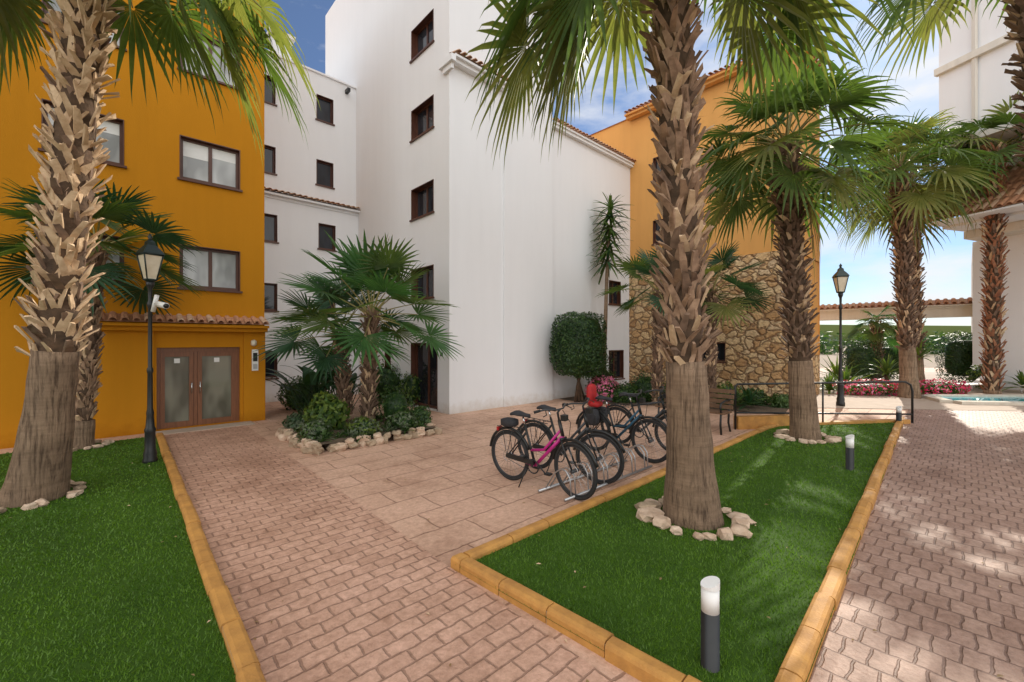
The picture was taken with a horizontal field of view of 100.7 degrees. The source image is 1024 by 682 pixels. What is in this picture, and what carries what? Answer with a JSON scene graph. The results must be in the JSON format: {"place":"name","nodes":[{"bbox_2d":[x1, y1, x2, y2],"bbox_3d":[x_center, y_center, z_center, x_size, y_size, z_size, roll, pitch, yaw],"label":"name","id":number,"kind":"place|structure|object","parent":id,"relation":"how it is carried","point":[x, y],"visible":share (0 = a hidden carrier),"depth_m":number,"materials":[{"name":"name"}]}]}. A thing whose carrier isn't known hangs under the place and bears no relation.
{"place":"outdoors","nodes":[
{"label":"outdoors","id":0,"kind":"place"},
{"bbox_2d":[0,437,265,681],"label":"lawn","id":1,"kind":"structure","parent":0,"point":[100,581],"depth_m":3.21,"materials":[{"name":"green plant"}]},
{"bbox_2d":[0,480,86,513],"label":"palm base rocks","id":2,"kind":"object","parent":1,"relation":"on","point":[79,487],"visible":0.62,"depth_m":4.99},
{"bbox_2d":[73,439,114,451],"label":"palm base rocks","id":3,"kind":"object","parent":1,"relation":"on","point":[105,442],"visible":0.48,"depth_m":7.51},
{"bbox_2d":[0,178,206,449],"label":"fan palm tree","id":4,"kind":"object","parent":1,"relation":"on","point":[122,214],"visible":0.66,"depth_m":7.32,"materials":[{"name":"plant"}]},
{"bbox_2d":[135,234,164,462],"bbox_3d":[-5.560,0.120,6.520,0.279,3.560,0.279,0,0,28],"label":"street lamp","id":5,"kind":"object","parent":1,"relation":"on","point":[149,253],"visible":0.98,"depth_m":6.49,"materials":[{"name":"metal"}]},
{"bbox_2d":[151,295,169,311],"bbox_3d":[-5.313,-0.575,6.394,0.484,0.268,0.093,0,0,31],"label":"security camera","id":6,"kind":"object","parent":5,"relation":"attached to","point":[156,303],"visible":1,"depth_m":6.38,"materials":[{"name":"white plastic"}]},
{"bbox_2d":[0,0,319,507],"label":"fan palm tree","id":7,"kind":"object","parent":1,"relation":"on","point":[40,465],"visible":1,"depth_m":4.93,"materials":[{"name":"plant"}]},
{"bbox_2d":[156,432,265,681],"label":"kerb","id":8,"kind":"structure","parent":1,"relation":"on","point":[245,662],"depth_m":3.07,"materials":[{"name":"paint"}]},
{"bbox_2d":[164,425,614,681],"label":"brick walkway","id":9,"kind":"structure","parent":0,"point":[359,590],"depth_m":3.23,"materials":[{"name":"brick"}]},
{"bbox_2d":[0,368,946,681],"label":"courtyard paving","id":10,"kind":"structure","parent":0,"point":[448,494],"depth_m":6.09,"materials":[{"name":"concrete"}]},
{"bbox_2d":[0,0,264,448],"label":"walls","id":11,"kind":"structure","parent":10,"relation":"on","point":[212,216],"depth_m":8.86,"materials":[{"name":"orange paint"}]},
{"bbox_2d":[38,98,126,168],"bbox_3d":[-8.249,-3.962,8.196,1.200,0.975,0.191,0,0,-43],"label":"window","id":12,"kind":"structure","parent":11,"relation":"attached to","point":[113,134],"depth_m":8.50,"materials":[{"name":"glass"}]},
{"bbox_2d":[39,0,126,51],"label":"window","id":13,"kind":"structure","parent":11,"relation":"attached to","point":[57,8],"depth_m":7.99,"materials":[{"name":"clear glass"}]},
{"bbox_2d":[91,233,126,283],"bbox_3d":[-8.249,-1.603,8.196,1.200,0.975,0.191,0,0,-43],"label":"window","id":14,"kind":"structure","parent":11,"relation":"attached to","point":[117,258],"depth_m":8.53,"materials":[{"name":"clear glass"}]},
{"bbox_2d":[100,311,268,331],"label":"roof tiles","id":15,"kind":"object","parent":11,"relation":"attached to","point":[138,317],"visible":0.85,"depth_m":8.97,"materials":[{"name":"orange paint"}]},
{"bbox_2d":[144,347,254,434],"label":"entrance doors","id":16,"kind":"structure","parent":11,"relation":"attached to","point":[197,385],"depth_m":9.42,"materials":[{"name":"brown wood"}]},
{"bbox_2d":[177,27,239,89],"bbox_3d":[-6.786,-6.322,9.560,1.200,0.975,0.191,0,0,-43],"label":"window","id":17,"kind":"structure","parent":11,"relation":"attached to","point":[217,48],"depth_m":9.69,"materials":[{"name":"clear glass"}]},
{"bbox_2d":[177,135,242,191],"bbox_3d":[-6.786,-3.962,9.560,1.200,0.975,0.191,0,0,-43],"label":"window","id":18,"kind":"structure","parent":11,"relation":"attached to","point":[209,163],"depth_m":9.58,"materials":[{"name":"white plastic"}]},
{"bbox_2d":[177,244,242,292],"bbox_3d":[-6.786,-1.603,9.560,1.200,0.975,0.191,0,0,-43],"label":"window","id":19,"kind":"structure","parent":11,"relation":"attached to","point":[216,270],"depth_m":9.61,"materials":[{"name":"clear glass"}]},
{"bbox_2d":[251,340,257,370],"bbox_3d":[-6.066,0.335,10.004,0.158,0.730,0.116,0,0,-38],"label":"intercom panel","id":20,"kind":"object","parent":11,"relation":"attached to","point":[255,359],"visible":0.98,"depth_m":10.01,"materials":[{"name":"white plastic"}]},
{"bbox_2d":[275,375,316,409],"bbox_3d":[-5.884,1.494,11.894,1.347,1.131,1.344,0,0,0],"label":"garden shrub","id":21,"kind":"object","parent":10,"relation":"on","point":[288,403],"visible":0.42,"depth_m":11.55,"materials":[{"name":"green plant"}]},
{"bbox_2d":[264,27,359,401],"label":"white apartment wing","id":22,"kind":"structure","parent":10,"relation":"on","point":[309,193],"depth_m":13.97,"materials":[{"name":"paint"}]},
{"bbox_2d":[264,144,276,175],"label":"window","id":23,"kind":"structure","parent":22,"relation":"in","point":[269,151],"depth_m":13.47,"materials":[{"name":"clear glass"}]},
{"bbox_2d":[264,75,276,106],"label":"window","id":24,"kind":"structure","parent":22,"relation":"in","point":[269,98],"depth_m":13.47,"materials":[{"name":"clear glass"}]},
{"bbox_2d":[264,283,278,311],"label":"window","id":25,"kind":"structure","parent":22,"relation":"in","point":[270,289],"depth_m":13.31,"materials":[{"name":"clear glass"}]},
{"bbox_2d":[264,213,278,243],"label":"window","id":26,"kind":"structure","parent":22,"relation":"in","point":[270,220],"depth_m":13.31,"materials":[{"name":"clear glass"}]},
{"bbox_2d":[265,351,278,379],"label":"window","id":27,"kind":"structure","parent":22,"relation":"in","point":[268,364],"depth_m":13.31,"materials":[{"name":"clear glass"}]},
{"bbox_2d":[315,159,334,189],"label":"window","id":28,"kind":"structure","parent":22,"relation":"in","point":[324,170],"depth_m":14.62,"materials":[{"name":"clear glass"}]},
{"bbox_2d":[315,94,334,125],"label":"window","id":29,"kind":"structure","parent":22,"relation":"in","point":[324,112],"depth_m":14.62,"materials":[{"name":"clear glass"}]},
{"bbox_2d":[317,223,335,251],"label":"window","id":30,"kind":"structure","parent":22,"relation":"in","point":[324,242],"depth_m":14.47,"materials":[{"name":"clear glass"}]},
{"bbox_2d":[265,360,383,412],"bbox_3d":[-4.999,1.187,11.316,3.123,1.441,2.406,0,0,0],"label":"bird of paradise plant","id":31,"kind":"object","parent":10,"relation":"on","point":[306,388],"visible":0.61,"depth_m":10.90,"materials":[{"name":"green plant"}]},
{"bbox_2d":[275,413,442,454],"bbox_3d":[-3.095,1.819,8.659,2.773,0.261,2.350,0,0,-42],"label":"planter rock border","id":32,"kind":"object","parent":10,"relation":"on","point":[307,446],"visible":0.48,"depth_m":7.71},
{"bbox_2d":[293,416,433,444],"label":"planter soil","id":33,"kind":"structure","parent":32,"relation":"in","point":[342,439],"depth_m":8.07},
{"bbox_2d":[281,410,304,429],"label":"planter shrub","id":34,"kind":"object","parent":33,"relation":"on","point":[293,420],"visible":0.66,"depth_m":8.34,"materials":[{"name":"green plant"}]},
{"bbox_2d":[295,417,333,439],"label":"planter shrub","id":35,"kind":"object","parent":33,"relation":"on","point":[312,430],"visible":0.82,"depth_m":7.60,"materials":[{"name":"green plant"}]},
{"bbox_2d":[302,390,350,429],"bbox_3d":[-3.751,1.494,8.613,0.948,0.988,0.870,0,0,35],"label":"planter shrub","id":36,"kind":"object","parent":33,"relation":"on","point":[334,412],"visible":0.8,"depth_m":8.41,"materials":[{"name":"green plant"}]},
{"bbox_2d":[251,274,413,414],"bbox_3d":[-4.152,0.034,10.132,3.536,3.458,3.473,0,0,0],"label":"fan palm tree","id":37,"kind":"object","parent":33,"relation":"on","point":[343,376],"visible":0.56,"depth_m":9.72,"materials":[{"name":"plant"}]},
{"bbox_2d":[293,413,427,442],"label":"planter groundcover plants","id":38,"kind":"object","parent":33,"relation":"on","point":[323,438],"visible":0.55,"depth_m":7.85,"materials":[{"name":"green plant"}]},
{"bbox_2d":[263,230,464,418],"bbox_3d":[-3.150,-0.316,9.161,3.835,4.165,3.729,0,0,39],"label":"fan palm tree","id":39,"kind":"object","parent":33,"relation":"on","point":[370,270],"visible":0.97,"depth_m":8.81,"materials":[{"name":"plant"}]},
{"bbox_2d":[346,416,382,437],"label":"planter shrub","id":40,"kind":"object","parent":33,"relation":"on","point":[361,424],"visible":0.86,"depth_m":7.86,"materials":[{"name":"green plant"}]},
{"bbox_2d":[358,359,402,402],"bbox_3d":[-3.897,1.298,12.945,1.486,1.595,1.359,0,0,0],"label":"garden shrub","id":41,"kind":"object","parent":33,"relation":"on","point":[388,377],"visible":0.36,"depth_m":12.56,"materials":[{"name":"green plant"}]},
{"bbox_2d":[376,385,414,422],"bbox_3d":[-2.554,1.513,9.297,0.847,1.117,0.808,0,0,0],"label":"planter shrub","id":42,"kind":"object","parent":33,"relation":"on","point":[394,402],"visible":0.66,"depth_m":9.12,"materials":[{"name":"green plant"}]},
{"bbox_2d":[385,410,419,433],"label":"planter shrub","id":43,"kind":"object","parent":33,"relation":"on","point":[401,419],"visible":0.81,"depth_m":8.44,"materials":[{"name":"green plant"}]},
{"bbox_2d":[409,405,432,425],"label":"planter shrub","id":44,"kind":"object","parent":33,"relation":"on","point":[423,415],"visible":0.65,"depth_m":8.87,"materials":[{"name":"green plant"}]},
{"bbox_2d":[398,371,420,406],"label":"garden shrub","id":45,"kind":"object","parent":10,"relation":"on","point":[410,383],"visible":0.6,"depth_m":12.31,"materials":[{"name":"green plant"}]},
{"bbox_2d":[325,0,552,413],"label":"white apartment tower","id":46,"kind":"structure","parent":10,"relation":"on","point":[454,206],"depth_m":12.27,"materials":[{"name":"paint"}]},
{"bbox_2d":[409,179,434,221],"bbox_3d":[-2.475,-3.938,12.008,0.251,0.925,1.270,0,0,-43],"label":"window","id":47,"kind":"structure","parent":46,"relation":"in","point":[422,197],"depth_m":12.22,"materials":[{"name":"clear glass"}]},
{"bbox_2d":[409,94,434,143],"bbox_3d":[-2.475,-6.237,12.008,0.251,0.925,1.270,0,0,-43],"label":"window","id":48,"kind":"structure","parent":46,"relation":"in","point":[422,117],"depth_m":12.19,"materials":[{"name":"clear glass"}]},
{"bbox_2d":[409,8,434,63],"bbox_3d":[-2.475,-8.568,12.008,0.251,0.925,1.270,0,0,-43],"label":"window","id":49,"kind":"structure","parent":46,"relation":"in","point":[422,36],"depth_m":12.18,"materials":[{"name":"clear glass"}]},
{"bbox_2d":[411,264,434,300],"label":"window","id":50,"kind":"structure","parent":46,"relation":"in","point":[426,282],"depth_m":12.08,"materials":[{"name":"clear glass"}]},
{"bbox_2d":[411,343,437,410],"bbox_3d":[-2.403,0.965,11.959,0.213,1.830,1.400,0,0,-43],"label":"entrance door","id":51,"kind":"structure","parent":46,"relation":"in","point":[425,365],"depth_m":12.14,"materials":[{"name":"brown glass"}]},
{"bbox_2d":[489,403,598,499],"bbox_3d":[0.345,1.350,5.441,1.804,1.101,0.626,0,3,42],"label":"bicycle","id":52,"kind":"object","parent":10,"relation":"on","point":[509,423],"visible":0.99,"depth_m":5.40,"materials":[{"name":"metal"}]},
{"bbox_2d":[517,397,625,483],"bbox_3d":[0.737,1.350,5.961,1.806,1.101,0.626,0,3,41],"label":"bicycle","id":53,"kind":"object","parent":10,"relation":"on","point":[617,444],"visible":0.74,"depth_m":5.74,"materials":[{"name":"metal"}]},
{"bbox_2d":[538,444,651,501],"bbox_3d":[1.208,1.720,5.816,2.000,0.335,0.456,0,0,-43],"label":"bicycle rack","id":54,"kind":"object","parent":10,"relation":"on","point":[569,479],"visible":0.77,"depth_m":5.63,"materials":[{"name":"metal"}]},
{"bbox_2d":[576,383,666,462],"bbox_3d":[1.776,1.316,6.980,0.626,1.170,1.808,-4,3,-45],"label":"bicycle","id":55,"kind":"object","parent":10,"relation":"on","point":[601,412],"visible":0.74,"depth_m":7.03,"materials":[{"name":"metal"}]},
{"bbox_2d":[601,386,666,449],"bbox_3d":[2.317,1.350,7.479,1.808,1.101,0.626,0,3,42],"label":"bicycle","id":56,"kind":"object","parent":10,"relation":"on","point":[628,413],"visible":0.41,"depth_m":7.55,"materials":[{"name":"metal"}]},
{"bbox_2d":[451,417,904,681],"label":"kerb","id":57,"kind":"structure","parent":10,"relation":"on","point":[642,666],"depth_m":3.03,"materials":[{"name":"paint"}]},
{"bbox_2d":[655,388,734,434],"bbox_3d":[3.949,1.452,9.237,0.610,0.915,1.500,0,0,-43],"label":"park bench","id":58,"kind":"object","parent":10,"relation":"on","point":[729,402],"visible":0.52,"depth_m":8.92,"materials":[{"name":"brown wood"}]},
{"bbox_2d":[591,53,819,396],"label":"walls","id":59,"kind":"structure","parent":10,"relation":"on","point":[754,350],"depth_m":14.32,"materials":[{"name":"paint"}]},
{"bbox_2d":[651,219,663,245],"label":"window","id":60,"kind":"structure","parent":59,"relation":"attached to","point":[656,226],"depth_m":16.27,"materials":[{"name":"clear glass"}]},
{"bbox_2d":[624,43,787,120],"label":"roof tiles","id":61,"kind":"object","parent":59,"relation":"attached to","point":[714,78],"visible":0.38,"depth_m":14.47,"materials":[{"name":"ceramic"}]},
{"bbox_2d":[703,342,726,362],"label":"window","id":62,"kind":"structure","parent":59,"relation":"attached to","point":[721,350],"depth_m":14.57,"materials":[{"name":"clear glass"}]},
{"bbox_2d":[965,364,984,388],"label":"garden shrub","id":63,"kind":"object","parent":10,"relation":"on","point":[975,375],"visible":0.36,"depth_m":16.62,"materials":[{"name":"green plant"}]},
{"bbox_2d":[553,129,629,398],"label":"walls","id":64,"kind":"structure","parent":0,"point":[584,177],"depth_m":14.96,"materials":[{"name":"white paint"}]},
{"bbox_2d":[553,118,635,167],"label":"roof tiles","id":65,"kind":"object","parent":64,"relation":"attached to","point":[584,138],"visible":0.94,"depth_m":15.14,"materials":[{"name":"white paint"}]},
{"bbox_2d":[608,280,620,305],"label":"window","id":66,"kind":"structure","parent":64,"relation":"attached to","point":[614,299],"depth_m":16.47,"materials":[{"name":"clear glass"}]},
{"bbox_2d":[609,350,624,380],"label":"window","id":67,"kind":"structure","parent":64,"relation":"attached to","point":[617,365],"depth_m":16.56,"materials":[{"name":"clear glass"}]},
{"bbox_2d":[264,0,975,325],"label":"sky","id":68,"kind":"structure","parent":0,"point":[948,269],"materials":[{"name":"blue"}]},
{"bbox_2d":[559,395,788,411],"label":"garden bed soil","id":69,"kind":"structure","parent":0,"point":[757,408],"depth_m":11.91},
{"bbox_2d":[549,311,608,401],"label":"topiary tree","id":70,"kind":"object","parent":69,"relation":"on","point":[578,344],"visible":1,"depth_m":12.62,"materials":[{"name":"green plant"}]},
{"bbox_2d":[585,361,616,389],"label":"garden shrub","id":71,"kind":"object","parent":69,"relation":"on","point":[607,374],"visible":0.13,"depth_m":14.13,"materials":[{"name":"green plant"}]},
{"bbox_2d":[584,375,618,401],"bbox_3d":[2.887,1.600,13.414,1.223,1.068,0.988,0,0,0],"label":"garden shrub","id":72,"kind":"object","parent":69,"relation":"on","point":[603,388],"visible":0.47,"depth_m":13.16,"materials":[{"name":"pink plant"}]},
{"bbox_2d":[589,192,632,362],"bbox_3d":[3.452,-1.688,14.991,1.832,7.184,1.751,0,0,0],"label":"yucca tree","id":73,"kind":"object","parent":69,"relation":"on","point":[607,228],"visible":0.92,"depth_m":14.95,"materials":[{"name":"green plant"}]},
{"bbox_2d":[609,381,641,402],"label":"garden shrub","id":74,"kind":"object","parent":69,"relation":"on","point":[628,387],"visible":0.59,"depth_m":12.90,"materials":[{"name":"green plant"}]},
{"bbox_2d":[630,370,652,401],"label":"garden shrub","id":75,"kind":"object","parent":69,"relation":"on","point":[643,382],"visible":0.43,"depth_m":13.16,"materials":[{"name":"green plant"}]},
{"bbox_2d":[595,247,715,404],"bbox_3d":[4.440,-0.504,12.650,3.405,4.812,3.105,0,0,-32],"label":"fan palm tree","id":76,"kind":"object","parent":69,"relation":"on","point":[643,266],"visible":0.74,"depth_m":12.50,"materials":[{"name":"plant"}]},
{"bbox_2d":[647,382,777,410],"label":"agave plants","id":77,"kind":"object","parent":69,"relation":"on","point":[749,399],"visible":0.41,"depth_m":11.88,"materials":[{"name":"green plant"}]},
{"bbox_2d":[659,240,773,403],"bbox_3d":[5.947,-0.457,12.511,3.120,4.745,3.225,0,0,44],"label":"fan palm tree","id":78,"kind":"object","parent":69,"relation":"on","point":[711,300],"visible":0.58,"depth_m":12.25,"materials":[{"name":"plant"}]},
{"bbox_2d":[716,381,742,404],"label":"garden shrub","id":79,"kind":"object","parent":69,"relation":"on","point":[726,382],"visible":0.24,"depth_m":12.57,"materials":[{"name":"green plant"}]},
{"bbox_2d":[741,388,770,405],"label":"garden shrub","id":80,"kind":"object","parent":69,"relation":"on","point":[762,402],"visible":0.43,"depth_m":12.42,"materials":[{"name":"green plant"}]},
{"bbox_2d":[767,393,788,407],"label":"garden shrub","id":81,"kind":"object","parent":69,"relation":"on","point":[780,400],"visible":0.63,"depth_m":11.97,"materials":[{"name":"green plant"}]},
{"bbox_2d":[455,422,903,681],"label":"lawn","id":82,"kind":"structure","parent":0,"point":[618,557],"depth_m":3.62,"materials":[{"name":"green plant"}]},
{"bbox_2d":[465,0,914,530],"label":"fan palm tree","id":83,"kind":"object","parent":82,"relation":"on","point":[567,29],"visible":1,"depth_m":4.34,"materials":[{"name":"plant"}]},
{"bbox_2d":[634,496,756,540],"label":"palm base rocks","id":84,"kind":"object","parent":82,"relation":"on","point":[648,510],"visible":0.68,"depth_m":4.22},
{"bbox_2d":[700,576,719,672],"bbox_3d":[1.130,1.611,2.420,0.150,0.517,0.150,0,0,0],"label":"bollard light","id":85,"kind":"object","parent":82,"relation":"on","point":[710,622],"visible":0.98,"depth_m":2.38,"materials":[{"name":"black paint"}]},
{"bbox_2d":[773,429,841,443],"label":"palm base rocks","id":86,"kind":"object","parent":82,"relation":"on","point":[779,433],"visible":0.75,"depth_m":7.86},
{"bbox_2d":[696,54,940,440],"bbox_3d":[5.273,-1.700,8.115,3.955,7.234,4.047,0,0,0],"label":"fan palm tree","id":87,"kind":"object","parent":82,"relation":"on","point":[791,208],"visible":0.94,"depth_m":7.92,"materials":[{"name":"plant"}]},
{"bbox_2d":[734,381,913,429],"bbox_3d":[6.982,1.404,9.482,4.470,0.992,0.167,0,0,-8],"label":"handrail","id":88,"kind":"object","parent":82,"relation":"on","point":[742,422],"visible":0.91,"depth_m":9.29,"materials":[{"name":"metal"}]},
{"bbox_2d":[845,434,853,469],"bbox_3d":[4.880,1.611,6.130,0.150,0.517,0.150,0,0,0],"label":"bollard light","id":89,"kind":"object","parent":82,"relation":"on","point":[849,456],"visible":0.99,"depth_m":6.09,"materials":[{"name":"black paint"}]},
{"bbox_2d":[849,341,898,380],"bbox_3d":[17.618,0.928,20.212,3.367,1.962,1.476,0,0,0],"label":"box hedge","id":90,"kind":"object","parent":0,"point":[889,353],"visible":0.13,"depth_m":19.75,"materials":[{"name":"green plant"}]},
{"bbox_2d":[820,344,944,367],"bbox_3d":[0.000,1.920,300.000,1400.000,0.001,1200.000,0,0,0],"label":"ground","id":91,"kind":"structure","parent":0,"point":[833,359],"depth_m":41.79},
{"bbox_2d":[820,328,970,354],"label":"distant trees","id":92,"kind":"object","parent":91,"relation":"on","point":[825,347],"visible":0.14,"depth_m":61.67,"materials":[{"name":"green plant"}]},
{"bbox_2d":[820,325,970,343],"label":"hills","id":93,"kind":"structure","parent":0,"point":[834,330],"depth_m":234.27,"materials":[{"name":"plant"}]},
{"bbox_2d":[809,409,1023,681],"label":"brick path","id":94,"kind":"structure","parent":0,"point":[926,596],"depth_m":3.56,"materials":[{"name":"brick"}]},
{"bbox_2d":[851,0,1023,203],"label":"fan palm tree","id":95,"kind":"object","parent":94,"relation":"on","point":[923,28],"visible":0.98,"depth_m":7.45,"materials":[{"name":"plant"}]},
{"bbox_2d":[816,372,1023,410],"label":"pool terrace","id":96,"kind":"structure","parent":0,"point":[876,402],"depth_m":13.03,"materials":[{"name":"stone"}]},
{"bbox_2d":[832,263,849,405],"bbox_3d":[9.600,-0.185,12.400,0.327,4.170,0.327,0,0,16],"label":"street lamp","id":97,"kind":"object","parent":96,"relation":"on","point":[840,276],"visible":0.98,"depth_m":12.36,"materials":[{"name":"metal"}]},
{"bbox_2d":[842,339,883,383],"bbox_3d":[15.182,0.942,18.501,1.684,2.063,1.297,0,0,0],"label":"box hedge","id":98,"kind":"object","parent":96,"relation":"on","point":[861,353],"visible":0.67,"depth_m":18.18,"materials":[{"name":"green plant"}]},
{"bbox_2d":[833,378,897,395],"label":"flower bed plants","id":99,"kind":"object","parent":96,"relation":"on","point":[871,389],"visible":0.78,"depth_m":14.65,"materials":[{"name":"pink plant"}]},
{"bbox_2d":[845,304,899,380],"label":"fan palm tree","id":100,"kind":"object","parent":96,"relation":"on","point":[877,330],"visible":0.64,"depth_m":19.02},
{"bbox_2d":[820,297,971,320],"bbox_3d":[17.881,0.000,20.118,7.413,3.800,0.886,0,0,43],"label":"tiled arcade","id":101,"kind":"object","parent":96,"relation":"on","point":[951,307],"visible":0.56,"depth_m":19.98,"materials":[{"name":"beige paint"}]},
{"bbox_2d":[840,140,985,384],"bbox_3d":[16.170,-3.065,17.046,4.722,9.940,4.879,0,0,-32],"label":"fan palm tree","id":102,"kind":"object","parent":96,"relation":"on","point":[919,270],"visible":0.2,"depth_m":16.94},
{"bbox_2d":[820,107,1012,398],"bbox_3d":[13.013,-2.781,14.065,4.825,9.391,5.304,0,0,0],"label":"fan palm tree","id":103,"kind":"object","parent":96,"relation":"on","point":[908,221],"visible":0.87,"depth_m":13.93,"materials":[{"name":"plant"}]},
{"bbox_2d":[820,341,1023,393],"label":"yucca plants","id":104,"kind":"object","parent":96,"relation":"on","point":[888,366],"visible":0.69,"depth_m":16.10,"materials":[{"name":"green plant"}]},
{"bbox_2d":[919,378,971,394],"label":"flower bed plants","id":105,"kind":"object","parent":96,"relation":"on","point":[945,387],"visible":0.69,"depth_m":14.69,"materials":[{"name":"pink plant"}]},
{"bbox_2d":[933,330,971,382],"bbox_3d":[19.919,0.749,18.611,2.578,2.498,1.498,0,0,0],"label":"box hedge","id":106,"kind":"object","parent":96,"relation":"on","point":[959,363],"visible":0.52,"depth_m":18.37,"materials":[{"name":"green plant"}]},
{"bbox_2d":[921,394,1023,405],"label":"pool edge","id":107,"kind":"object","parent":96,"relation":"on","point":[937,398],"visible":0.96,"depth_m":13.16,"materials":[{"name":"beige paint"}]},
{"bbox_2d":[924,90,1023,393],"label":"fan palm tree","id":108,"kind":"object","parent":96,"relation":"on","point":[992,290],"visible":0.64,"depth_m":15.02,"materials":[{"name":"plant"}]},
{"bbox_2d":[929,0,1023,390],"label":"white villa","id":109,"kind":"object","parent":96,"relation":"on","point":[975,80],"visible":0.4,"depth_m":15.77,"materials":[{"name":"paint"}]},
{"bbox_2d":[942,397,1023,400],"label":"swimming pool water","id":110,"kind":"structure","parent":0,"point":[990,398],"depth_m":13.65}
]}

